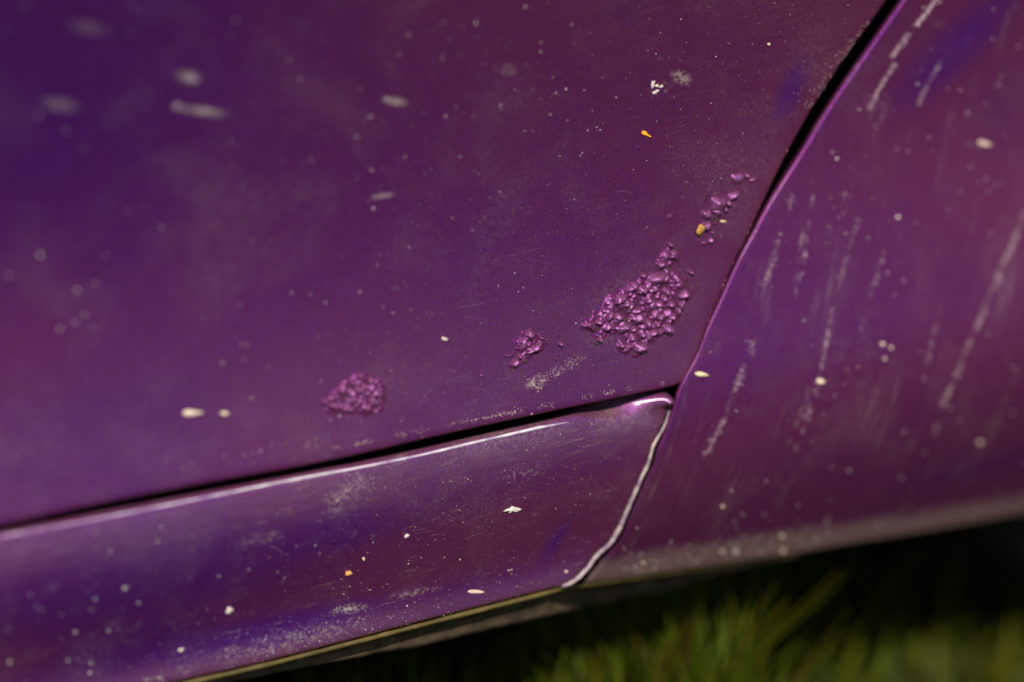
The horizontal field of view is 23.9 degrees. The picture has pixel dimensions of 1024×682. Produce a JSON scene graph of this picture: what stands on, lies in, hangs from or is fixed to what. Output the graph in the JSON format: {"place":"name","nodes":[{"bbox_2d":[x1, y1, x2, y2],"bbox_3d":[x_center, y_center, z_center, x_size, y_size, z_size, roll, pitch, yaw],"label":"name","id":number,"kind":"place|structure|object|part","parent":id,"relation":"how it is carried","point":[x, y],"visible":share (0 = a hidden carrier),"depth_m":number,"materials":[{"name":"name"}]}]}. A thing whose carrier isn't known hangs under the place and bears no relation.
{"place":"outdoors","nodes":[
{"label":"outdoors","id":0,"kind":"place"},
{"bbox_2d":[234,505,1023,681],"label":"ground","id":1,"kind":"structure","parent":0,"point":[983,614],"depth_m":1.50,"materials":[{"name":"green plant"}]},
{"bbox_2d":[0,0,1023,681],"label":"parked car","id":2,"kind":"object","parent":1,"relation":"on","point":[188,244],"visible":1,"depth_m":1.06,"materials":[{"name":"purple paint"}]},
{"bbox_2d":[173,103,180,108],"bbox_3d":[-0.136,-0.095,0.979,0.003,0.003,0.001,-11,26,-24],"label":"sap spot","id":3,"kind":"object","parent":2,"relation":"attached to","point":[177,106],"visible":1,"depth_m":0.98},
{"bbox_2d":[185,74,196,81],"bbox_3d":[-0.130,-0.106,0.977,0.005,0.004,0.001,-11,26,-24],"label":"sap spot","id":4,"kind":"object","parent":2,"relation":"attached to","point":[190,78],"visible":1,"depth_m":0.98,"materials":[{"name":"grey"}]},
{"bbox_2d":[183,410,203,415],"bbox_3d":[-0.134,0.030,1.016,0.009,0.003,0.001,-11,26,-24],"label":"plant husk","id":5,"kind":"object","parent":2,"relation":"attached to","point":[189,412],"visible":1,"depth_m":1.01,"materials":[{"name":"beige plant"}]},
{"bbox_2d":[203,108,211,113],"bbox_3d":[-0.124,-0.094,0.986,0.004,0.003,0.001,-11,26,-24],"label":"sap spot","id":6,"kind":"object","parent":2,"relation":"attached to","point":[207,111],"visible":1,"depth_m":0.99,"materials":[{"name":"grey"}]},
{"bbox_2d":[226,607,232,613],"bbox_3d":[-0.122,0.117,1.046,0.004,0.003,0.001,-11,26,-24],"label":"lichen scrap","id":7,"kind":"object","parent":2,"relation":"on","point":[229,610],"visible":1,"depth_m":1.05,"materials":[{"name":"beige plant"}]},
{"bbox_2d":[1,418,662,681],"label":"sill dust","id":8,"kind":"object","parent":2,"relation":"on","point":[284,577],"visible":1,"depth_m":1.06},
{"bbox_2d":[6,1,873,466],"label":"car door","id":9,"kind":"object","parent":2,"relation":"attached to","point":[408,247],"depth_m":1.05,"materials":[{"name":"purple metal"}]},
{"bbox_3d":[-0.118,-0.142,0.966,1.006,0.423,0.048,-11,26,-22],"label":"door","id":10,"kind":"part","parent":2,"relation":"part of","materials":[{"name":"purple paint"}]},
{"bbox_2d":[468,590,483,593],"bbox_3d":[-0.016,0.114,1.099,0.008,0.003,0.001,-11,26,-24],"label":"straw scrap","id":11,"kind":"object","parent":2,"relation":"on","point":[474,591],"visible":1,"depth_m":1.10,"materials":[{"name":"beige plant"}]},
{"bbox_2d":[503,506,521,512],"bbox_3d":[0.000,0.076,1.091,0.010,0.004,0.001,-11,26,-24],"label":"lichen scrap","id":12,"kind":"object","parent":2,"relation":"on","point":[513,509],"visible":1,"depth_m":1.09,"materials":[{"name":"white plant"}]},
{"bbox_2d":[642,131,650,137],"bbox_3d":[0.060,-0.092,1.081,0.005,0.004,0.001,-11,26,-24],"label":"petal scrap","id":13,"kind":"object","parent":2,"relation":"on","point":[644,133],"visible":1,"depth_m":1.08,"materials":[{"name":"orange plant"}]},
{"bbox_2d":[696,224,704,234],"bbox_3d":[0.086,-0.051,1.105,0.005,0.005,0.002,-11,26,-24],"label":"bark flake","id":14,"kind":"object","parent":2,"relation":"on","point":[700,229],"visible":1,"depth_m":1.10,"materials":[{"name":"orange plant"}]},
{"bbox_2d":[694,372,708,376],"bbox_3d":[0.087,0.015,1.115,0.008,0.003,0.002,-11,26,-24],"label":"grass seed","id":15,"kind":"object","parent":2,"relation":"on","point":[700,374],"depth_m":1.11,"materials":[{"name":"plant"}]},
{"bbox_2d":[816,379,824,383],"bbox_3d":[0.146,0.019,1.143,0.005,0.003,0.002,-11,26,-24],"label":"grass seed","id":16,"kind":"object","parent":2,"relation":"on","point":[820,381],"depth_m":1.14,"materials":[{"name":"beige plant"}]},
{"bbox_2d":[624,0,1023,574],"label":"dried water spots","id":17,"kind":"object","parent":2,"relation":"attached to","point":[1006,255],"visible":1,"depth_m":1.15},
{"bbox_2d":[978,141,991,145],"bbox_3d":[0.229,-0.096,1.173,0.008,0.004,0.001,-11,26,-24],"label":"straw scrap","id":18,"kind":"object","parent":2,"relation":"on","point":[983,143],"visible":1,"depth_m":1.17,"materials":[{"name":"beige plant"}]}
]}

